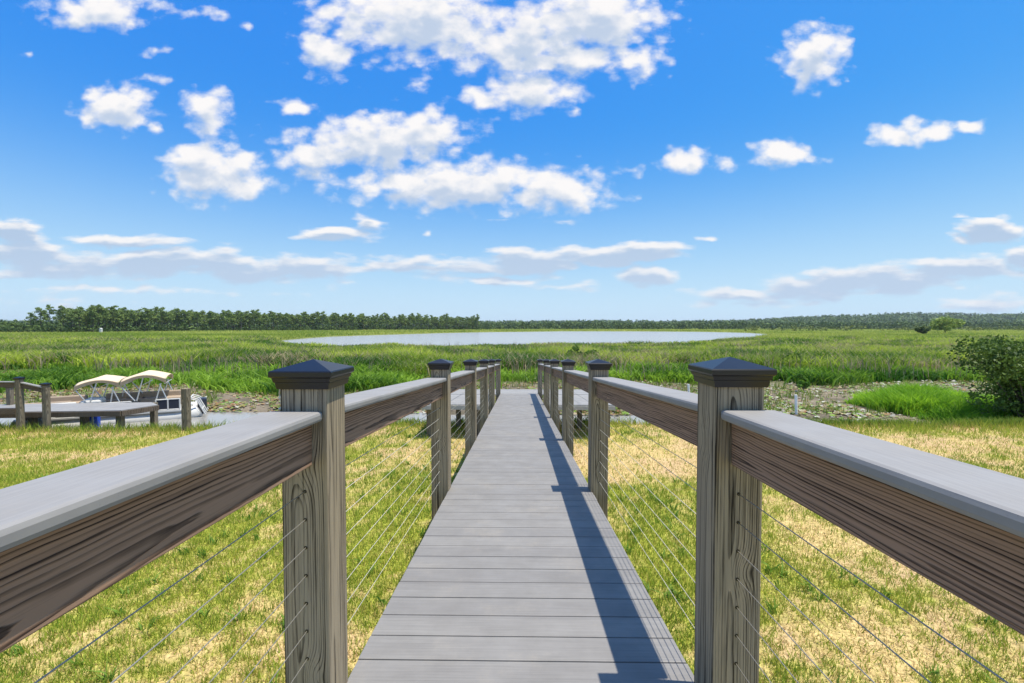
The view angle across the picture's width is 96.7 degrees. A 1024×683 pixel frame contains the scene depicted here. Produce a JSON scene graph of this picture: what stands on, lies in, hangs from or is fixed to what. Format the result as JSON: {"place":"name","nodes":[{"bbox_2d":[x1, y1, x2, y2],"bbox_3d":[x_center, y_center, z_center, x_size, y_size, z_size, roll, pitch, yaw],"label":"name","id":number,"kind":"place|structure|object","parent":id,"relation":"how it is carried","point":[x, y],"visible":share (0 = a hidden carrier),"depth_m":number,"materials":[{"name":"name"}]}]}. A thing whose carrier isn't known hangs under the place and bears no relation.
{"place":"outdoors","nodes":[
{"label":"outdoors","id":0,"kind":"place"},
{"bbox_2d":[0,331,916,429],"bbox_3d":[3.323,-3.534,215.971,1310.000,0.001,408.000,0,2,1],"label":"water","id":1,"kind":"structure","parent":0,"point":[492,338],"depth_m":121.95,"materials":[{"name":"liquid"}]},
{"bbox_2d":[9,370,208,428],"bbox_3d":[-14.229,2.234,16.538,5.307,2.280,1.934,-1,2,-29],"label":"pontoon boat","id":2,"kind":"object","parent":1,"relation":"on","point":[169,402],"visible":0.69,"depth_m":16.44,"materials":[{"name":"white metal"}]},
{"bbox_2d":[0,351,994,395],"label":"marsh plants","id":3,"kind":"object","parent":1,"relation":"on","point":[57,376],"visible":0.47,"depth_m":26.68,"materials":[{"name":"green plant"}]},
{"bbox_2d":[0,371,997,419],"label":"lily pads","id":4,"kind":"object","parent":1,"relation":"on","point":[801,411],"visible":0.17,"depth_m":20.71,"materials":[{"name":"green plant"}]},
{"bbox_2d":[0,317,1023,682],"bbox_3d":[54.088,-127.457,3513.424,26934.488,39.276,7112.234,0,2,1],"label":"ground","id":5,"kind":"structure","parent":0,"point":[682,627],"depth_m":5.04,"materials":[{"name":"green plant"}]},
{"bbox_2d":[23,312,36,325],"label":"pine tree","id":6,"kind":"object","parent":5,"relation":"on","point":[30,321],"visible":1,"depth_m":236.26,"materials":[{"name":"green plant"}]},
{"bbox_2d":[32,307,50,325],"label":"pine tree","id":7,"kind":"object","parent":5,"relation":"on","point":[42,313],"visible":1,"depth_m":238.99,"materials":[{"name":"green plant"}]},
{"bbox_2d":[44,304,55,321],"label":"pine tree","id":8,"kind":"object","parent":5,"relation":"on","point":[52,311],"visible":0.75,"depth_m":245.40,"materials":[{"name":"green plant"}]},
{"bbox_2d":[52,305,68,323],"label":"pine tree","id":9,"kind":"object","parent":5,"relation":"on","point":[60,311],"visible":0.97,"depth_m":247.63,"materials":[{"name":"green plant"}]},
{"bbox_2d":[66,310,78,331],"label":"pine tree","id":10,"kind":"object","parent":5,"relation":"on","point":[71,315],"visible":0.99,"depth_m":248.44,"materials":[{"name":"green plant"}]},
{"bbox_2d":[64,308,83,326],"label":"pine tree","id":11,"kind":"object","parent":5,"relation":"on","point":[79,321],"visible":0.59,"depth_m":251.56,"materials":[{"name":"green plant"}]},
{"bbox_2d":[0,377,158,430],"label":"wooden dock","id":12,"kind":"object","parent":5,"relation":"on","point":[20,410],"visible":0.77,"depth_m":13.60,"materials":[{"name":"grey wood"}]},
{"bbox_2d":[89,417,100,428],"bbox_3d":[-13.860,2.640,15.104,0.300,0.660,0.298,0,2,1],"label":"fender","id":13,"kind":"object","parent":12,"relation":"hanging from","point":[95,420],"visible":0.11,"depth_m":15.02,"materials":[{"name":"blue plastic"}]},
{"bbox_2d":[74,309,85,320],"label":"pine tree","id":14,"kind":"object","parent":5,"relation":"on","point":[80,314],"visible":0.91,"depth_m":252.07,"materials":[{"name":"green plant"}]},
{"bbox_2d":[76,306,85,322],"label":"pine tree","id":15,"kind":"object","parent":5,"relation":"on","point":[78,308],"visible":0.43,"depth_m":262.67,"materials":[{"name":"green plant"}]},
{"bbox_2d":[81,309,97,330],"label":"pine tree","id":16,"kind":"object","parent":5,"relation":"on","point":[89,320],"visible":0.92,"depth_m":255.99,"materials":[{"name":"green plant"}]},
{"bbox_2d":[87,305,103,331],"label":"pine tree","id":17,"kind":"object","parent":5,"relation":"on","point":[92,308],"visible":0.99,"depth_m":256.91,"materials":[{"name":"green plant"}]},
{"bbox_2d":[94,304,108,331],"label":"pine tree","id":18,"kind":"object","parent":5,"relation":"on","point":[98,310],"visible":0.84,"depth_m":260.62,"materials":[{"name":"green plant"}]},
{"bbox_2d":[100,307,110,327],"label":"pine tree","id":19,"kind":"object","parent":5,"relation":"on","point":[107,312],"visible":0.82,"depth_m":263.68,"materials":[{"name":"green plant"}]},
{"bbox_2d":[101,312,114,331],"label":"pine tree","id":20,"kind":"object","parent":5,"relation":"on","point":[110,316],"visible":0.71,"depth_m":268.05,"materials":[{"name":"green plant"}]},
{"bbox_2d":[108,305,121,324],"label":"pine tree","id":21,"kind":"object","parent":5,"relation":"on","point":[113,309],"visible":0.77,"depth_m":270.08,"materials":[{"name":"green plant"}]},
{"bbox_2d":[111,311,123,322],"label":"pine tree","id":22,"kind":"object","parent":5,"relation":"on","point":[116,313],"visible":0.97,"depth_m":269.45,"materials":[{"name":"green plant"}]},
{"bbox_2d":[115,313,124,330],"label":"pine tree","id":23,"kind":"object","parent":5,"relation":"on","point":[120,322],"visible":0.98,"depth_m":270.10,"materials":[{"name":"green plant"}]},
{"bbox_2d":[122,312,129,330],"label":"pine tree","id":24,"kind":"object","parent":5,"relation":"on","point":[126,317],"visible":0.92,"depth_m":275.96,"materials":[{"name":"green plant"}]},
{"bbox_2d":[127,310,138,323],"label":"pine tree","id":25,"kind":"object","parent":5,"relation":"on","point":[131,312],"visible":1,"depth_m":277.26,"materials":[{"name":"green plant"}]},
{"bbox_2d":[132,312,142,325],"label":"pine tree","id":26,"kind":"object","parent":5,"relation":"on","point":[137,317],"visible":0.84,"depth_m":280.83,"materials":[{"name":"green plant"}]},
{"bbox_2d":[138,307,151,325],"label":"pine tree","id":27,"kind":"object","parent":5,"relation":"on","point":[142,312],"visible":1,"depth_m":281.96,"materials":[{"name":"green plant"}]},
{"bbox_2d":[142,310,156,326],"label":"pine tree","id":28,"kind":"object","parent":5,"relation":"on","point":[150,316],"visible":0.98,"depth_m":284.38,"materials":[{"name":"green plant"}]},
{"bbox_2d":[151,306,160,330],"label":"pine tree","id":29,"kind":"object","parent":5,"relation":"on","point":[158,313],"visible":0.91,"depth_m":288.90,"materials":[{"name":"green plant"}]},
{"bbox_2d":[158,307,171,324],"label":"pine tree","id":30,"kind":"object","parent":5,"relation":"on","point":[163,312],"visible":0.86,"depth_m":295.18,"materials":[{"name":"green plant"}]},
{"bbox_2d":[162,312,174,324],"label":"pine tree","id":31,"kind":"object","parent":5,"relation":"on","point":[168,316],"visible":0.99,"depth_m":296.62,"materials":[{"name":"green plant"}]},
{"bbox_2d":[168,314,178,324],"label":"pine tree","id":32,"kind":"object","parent":5,"relation":"on","point":[174,316],"visible":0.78,"depth_m":302.07,"materials":[{"name":"green plant"}]},
{"bbox_2d":[171,308,180,330],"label":"pine tree","id":33,"kind":"object","parent":5,"relation":"on","point":[178,312],"visible":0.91,"depth_m":304.32,"materials":[{"name":"green plant"}]},
{"bbox_2d":[176,310,192,322],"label":"pine tree","id":34,"kind":"object","parent":5,"relation":"on","point":[186,315],"visible":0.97,"depth_m":307.07,"materials":[{"name":"green plant"}]},
{"bbox_2d":[181,388,191,430],"bbox_3d":[-9.281,2.010,12.965,0.170,1.355,0.170,0,2,1],"label":"mooring post","id":35,"kind":"object","parent":5,"relation":"on","point":[186,407],"visible":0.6,"depth_m":12.89,"materials":[{"name":"grey wood"}]},
{"bbox_2d":[186,310,192,326],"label":"pine tree","id":36,"kind":"object","parent":5,"relation":"on","point":[191,317],"visible":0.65,"depth_m":311.72,"materials":[{"name":"green plant"}]},
{"bbox_2d":[189,313,198,323],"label":"pine tree","id":37,"kind":"object","parent":5,"relation":"on","point":[193,315],"visible":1,"depth_m":309.83,"materials":[{"name":"green plant"}]},
{"bbox_2d":[194,311,202,326],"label":"pine tree","id":38,"kind":"object","parent":5,"relation":"on","point":[197,316],"visible":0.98,"depth_m":311.64,"materials":[{"name":"green plant"}]},
{"bbox_2d":[200,315,209,324],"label":"pine tree","id":39,"kind":"object","parent":5,"relation":"on","point":[205,319],"visible":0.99,"depth_m":315.60,"materials":[{"name":"green plant"}]},
{"bbox_2d":[206,312,215,325],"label":"pine tree","id":40,"kind":"object","parent":5,"relation":"on","point":[209,318],"visible":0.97,"depth_m":320.56,"materials":[{"name":"green plant"}]},
{"bbox_2d":[207,311,216,323],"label":"pine tree","id":41,"kind":"object","parent":5,"relation":"on","point":[210,315],"visible":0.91,"depth_m":321.84,"materials":[{"name":"green plant"}]},
{"bbox_2d":[215,315,221,325],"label":"pine tree","id":42,"kind":"object","parent":5,"relation":"on","point":[216,320],"visible":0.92,"depth_m":324.35,"materials":[{"name":"green plant"}]},
{"bbox_2d":[218,312,227,330],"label":"pine tree","id":43,"kind":"object","parent":5,"relation":"on","point":[224,318],"visible":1,"depth_m":325.64,"materials":[{"name":"green plant"}]},
{"bbox_2d":[224,310,234,327],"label":"pine tree","id":44,"kind":"object","parent":5,"relation":"on","point":[229,314],"visible":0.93,"depth_m":329.22,"materials":[{"name":"green plant"}]},
{"bbox_2d":[231,314,238,330],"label":"pine tree","id":45,"kind":"object","parent":5,"relation":"on","point":[234,321],"visible":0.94,"depth_m":334.50,"materials":[{"name":"green plant"}]},
{"bbox_2d":[237,312,244,328],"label":"pine tree","id":46,"kind":"object","parent":5,"relation":"on","point":[241,316],"visible":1,"depth_m":338.53,"materials":[{"name":"green plant"}]},
{"bbox_2d":[0,319,491,332],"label":"pine wood scrub","id":47,"kind":"object","parent":5,"relation":"on","point":[14,326],"visible":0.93,"depth_m":303.24,"materials":[{"name":"green plant"}]},
{"bbox_2d":[242,311,252,328],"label":"pine tree","id":48,"kind":"object","parent":5,"relation":"on","point":[245,316],"visible":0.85,"depth_m":344.70,"materials":[{"name":"green plant"}]},
{"bbox_2d":[245,312,251,329],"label":"pine tree","id":49,"kind":"object","parent":5,"relation":"on","point":[248,317],"visible":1,"depth_m":344.08,"materials":[{"name":"green plant"}]},
{"bbox_2d":[250,313,258,322],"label":"pine tree","id":50,"kind":"object","parent":5,"relation":"on","point":[253,315],"visible":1,"depth_m":345.60,"materials":[{"name":"green plant"}]},
{"bbox_2d":[253,309,263,327],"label":"pine tree","id":51,"kind":"object","parent":5,"relation":"on","point":[257,315],"visible":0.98,"depth_m":347.42,"materials":[{"name":"green plant"}]},
{"bbox_2d":[261,315,269,324],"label":"pine tree","id":52,"kind":"object","parent":5,"relation":"on","point":[265,322],"visible":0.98,"depth_m":352.04,"materials":[{"name":"green plant"}]},
{"bbox_2d":[269,313,276,321],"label":"pine tree","id":53,"kind":"object","parent":5,"relation":"on","point":[273,316],"visible":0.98,"depth_m":361.02,"materials":[{"name":"green plant"}]},
{"bbox_2d":[274,313,280,326],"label":"pine tree","id":54,"kind":"object","parent":5,"relation":"on","point":[278,317],"visible":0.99,"depth_m":363.52,"materials":[{"name":"green plant"}]},
{"bbox_2d":[284,313,291,330],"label":"pine tree","id":55,"kind":"object","parent":5,"relation":"on","point":[286,314],"visible":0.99,"depth_m":366.08,"materials":[{"name":"green plant"}]},
{"bbox_2d":[288,314,294,323],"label":"pine tree","id":56,"kind":"object","parent":5,"relation":"on","point":[291,317],"visible":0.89,"depth_m":371.34,"materials":[{"name":"green plant"}]},
{"bbox_2d":[292,314,301,326],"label":"pine tree","id":57,"kind":"object","parent":5,"relation":"on","point":[295,317],"visible":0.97,"depth_m":374.06,"materials":[{"name":"green plant"}]},
{"bbox_2d":[300,311,307,327],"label":"pine tree","id":58,"kind":"object","parent":5,"relation":"on","point":[304,315],"visible":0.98,"depth_m":378.89,"materials":[{"name":"green plant"}]},
{"bbox_2d":[305,315,312,323],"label":"pine tree","id":59,"kind":"object","parent":5,"relation":"on","point":[309,321],"visible":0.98,"depth_m":383.84,"materials":[{"name":"green plant"}]},
{"bbox_2d":[310,313,316,323],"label":"pine tree","id":60,"kind":"object","parent":5,"relation":"on","point":[312,316],"visible":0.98,"depth_m":385.22,"materials":[{"name":"green plant"}]},
{"bbox_2d":[313,311,320,322],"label":"pine tree","id":61,"kind":"object","parent":5,"relation":"on","point":[317,313],"visible":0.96,"depth_m":388.05,"materials":[{"name":"green plant"}]},
{"bbox_2d":[320,311,325,322],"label":"pine tree","id":62,"kind":"object","parent":5,"relation":"on","point":[323,316],"visible":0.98,"depth_m":392.56,"materials":[{"name":"green plant"}]},
{"bbox_2d":[329,315,335,324],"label":"pine tree","id":63,"kind":"object","parent":5,"relation":"on","point":[331,318],"visible":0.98,"depth_m":399.08,"materials":[{"name":"green plant"}]},
{"bbox_2d":[333,312,339,328],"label":"pine tree","id":64,"kind":"object","parent":5,"relation":"on","point":[335,313],"visible":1,"depth_m":400.74,"materials":[{"name":"green plant"}]},
{"bbox_2d":[335,315,342,326],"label":"pine tree","id":65,"kind":"object","parent":5,"relation":"on","point":[339,318],"visible":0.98,"depth_m":402.78,"materials":[{"name":"green plant"}]},
{"bbox_2d":[342,315,348,329],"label":"pine tree","id":66,"kind":"object","parent":5,"relation":"on","point":[345,317],"visible":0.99,"depth_m":404.99,"materials":[{"name":"green plant"}]},
{"bbox_2d":[350,314,357,328],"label":"pine tree","id":67,"kind":"object","parent":5,"relation":"on","point":[353,318],"visible":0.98,"depth_m":407.89,"materials":[{"name":"green plant"}]},
{"bbox_2d":[355,315,363,327],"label":"pine tree","id":68,"kind":"object","parent":5,"relation":"on","point":[358,316],"visible":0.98,"depth_m":413.07,"materials":[{"name":"green plant"}]},
{"bbox_2d":[361,315,367,329],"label":"pine tree","id":69,"kind":"object","parent":5,"relation":"on","point":[363,320],"visible":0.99,"depth_m":414.83,"materials":[{"name":"green plant"}]},
{"bbox_2d":[384,315,389,328],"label":"pine tree","id":70,"kind":"object","parent":5,"relation":"on","point":[388,317],"visible":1,"depth_m":430.96,"materials":[{"name":"green plant"}]},
{"bbox_2d":[396,314,403,329],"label":"pine tree","id":71,"kind":"object","parent":5,"relation":"on","point":[399,318],"visible":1,"depth_m":439.75,"materials":[{"name":"green plant"}]},
{"bbox_2d":[400,314,408,322],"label":"pine tree","id":72,"kind":"object","parent":5,"relation":"on","point":[405,319],"visible":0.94,"depth_m":444.54,"materials":[{"name":"green plant"}]},
{"bbox_2d":[406,315,412,324],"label":"pine tree","id":73,"kind":"object","parent":5,"relation":"on","point":[410,317],"visible":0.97,"depth_m":447.78,"materials":[{"name":"green plant"}]},
{"bbox_2d":[415,313,421,329],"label":"pine tree","id":74,"kind":"object","parent":5,"relation":"on","point":[418,315],"visible":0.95,"depth_m":455.83,"materials":[{"name":"green plant"}]},
{"bbox_2d":[425,318,431,329],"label":"pine tree","id":75,"kind":"object","parent":5,"relation":"on","point":[428,321],"visible":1,"depth_m":459.14,"materials":[{"name":"green plant"}]},
{"bbox_2d":[437,317,442,326],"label":"pine tree","id":76,"kind":"object","parent":5,"relation":"on","point":[440,321],"visible":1,"depth_m":469.24,"materials":[{"name":"green plant"}]},
{"bbox_2d":[474,314,479,327],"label":"pine tree","id":77,"kind":"object","parent":5,"relation":"on","point":[477,317],"visible":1,"depth_m":495.49,"materials":[{"name":"green plant"}]},
{"bbox_2d":[1,340,978,380],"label":"dead stalks","id":78,"kind":"object","parent":5,"relation":"on","point":[255,361],"visible":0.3,"depth_m":30.37,"materials":[{"name":"plant"}]},
{"bbox_2d":[0,357,1023,682],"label":"boardwalk","id":79,"kind":"structure","parent":5,"relation":"on","point":[520,567],"depth_m":1.26,"materials":[{"name":"grey wood"}]},
{"bbox_2d":[278,389,280,409],"bbox_3d":[-0.641,0.163,1.261,0.017,0.106,0.014,0,2,1],"label":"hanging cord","id":80,"kind":"object","parent":79,"relation":"hanging from","point":[279,398],"visible":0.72,"depth_m":1.26,"materials":[{"name":"grey"}]},
{"bbox_2d":[0,328,1023,339],"bbox_3d":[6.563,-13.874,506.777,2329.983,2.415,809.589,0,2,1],"label":"marsh grass","id":81,"kind":"structure","parent":5,"relation":"on","point":[289,334],"depth_m":207.96,"materials":[{"name":"green plant"}]},
{"bbox_2d":[0,374,1023,431],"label":"bank grass","id":82,"kind":"structure","parent":5,"relation":"on","point":[947,421],"depth_m":17.41,"materials":[{"name":"green plant"}]},
{"bbox_2d":[0,334,1023,377],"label":"marsh reeds","id":83,"kind":"object","parent":5,"relation":"on","point":[418,361],"visible":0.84,"depth_m":39.59,"materials":[{"name":"green plant"}]},
{"bbox_2d":[2,311,1023,326],"bbox_3d":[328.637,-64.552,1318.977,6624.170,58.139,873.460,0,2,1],"label":"hill wood","id":84,"kind":"object","parent":5,"relation":"on","point":[968,317],"visible":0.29,"depth_m":1169.13,"materials":[{"name":"green plant"}]},
{"bbox_2d":[421,389,614,437],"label":"dock platform","id":85,"kind":"structure","parent":5,"relation":"on","point":[577,398],"depth_m":12.15,"materials":[{"name":"grey wood"}]},
{"bbox_2d":[566,344,598,356],"bbox_3d":[5.822,1.076,37.457,2.587,1.726,2.436,0,2,1],"label":"willow bush","id":86,"kind":"object","parent":5,"relation":"on","point":[576,348],"visible":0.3,"depth_m":37.28,"materials":[{"name":"green plant"}]},
{"bbox_2d":[443,321,1023,328],"bbox_3d":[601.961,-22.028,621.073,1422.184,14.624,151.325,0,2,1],"label":"shore wood","id":87,"kind":"object","parent":5,"relation":"on","point":[660,325],"visible":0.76,"depth_m":573.44,"materials":[{"name":"green plant"}]},
{"bbox_2d":[779,352,811,363],"bbox_3d":[20.329,1.449,32.745,1.712,1.420,2.265,-2,3,-45],"label":"marsh bush","id":88,"kind":"object","parent":5,"relation":"on","point":[796,354],"visible":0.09,"depth_m":32.69,"materials":[{"name":"green plant"}]},
{"bbox_2d":[794,395,797,413],"bbox_3d":[10.702,2.621,17.130,0.160,1.230,0.095,0,2,1],"label":"stake","id":89,"kind":"object","parent":5,"relation":"on","point":[796,405],"visible":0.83,"depth_m":17.09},
{"bbox_2d":[795,373,810,390],"bbox_3d":[14.736,2.118,23.071,0.731,1.061,0.564,0,2,1],"label":"shrub","id":90,"kind":"object","parent":5,"relation":"on","point":[803,385],"visible":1,"depth_m":23.04,"materials":[{"name":"green plant"}]},
{"bbox_2d":[743,325,1023,330],"bbox_3d":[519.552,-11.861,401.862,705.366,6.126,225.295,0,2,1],"label":"marsh edge shrubs","id":91,"kind":"object","parent":5,"relation":"on","point":[794,328],"visible":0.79,"depth_m":345.95,"materials":[{"name":"green plant"}]},
{"bbox_2d":[914,326,930,333],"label":"marsh bush","id":92,"kind":"object","parent":5,"relation":"on","point":[922,330],"visible":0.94,"depth_m":187.42,"materials":[{"name":"green plant"}]},
{"bbox_2d":[841,380,1018,420],"bbox_3d":[17.204,2.243,18.127,6.381,1.282,7.289,0,2,1],"label":"bright reed bed","id":93,"kind":"object","parent":5,"relation":"on","point":[940,402],"visible":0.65,"depth_m":17.12,"materials":[{"name":"green plant"}]},
{"bbox_2d":[929,316,965,331],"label":"broadleaf tree","id":94,"kind":"object","parent":5,"relation":"on","point":[945,324],"visible":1,"depth_m":194.45,"materials":[{"name":"green plant"}]},
{"bbox_2d":[946,334,1023,419],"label":"bush","id":95,"kind":"object","parent":5,"relation":"on","point":[1001,362],"visible":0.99,"depth_m":15.07,"materials":[{"name":"green plant"}]},
{"bbox_2d":[0,0,1023,322],"label":"sky","id":96,"kind":"structure","parent":0,"point":[524,160],"materials":[{"name":"blue"}]}
]}

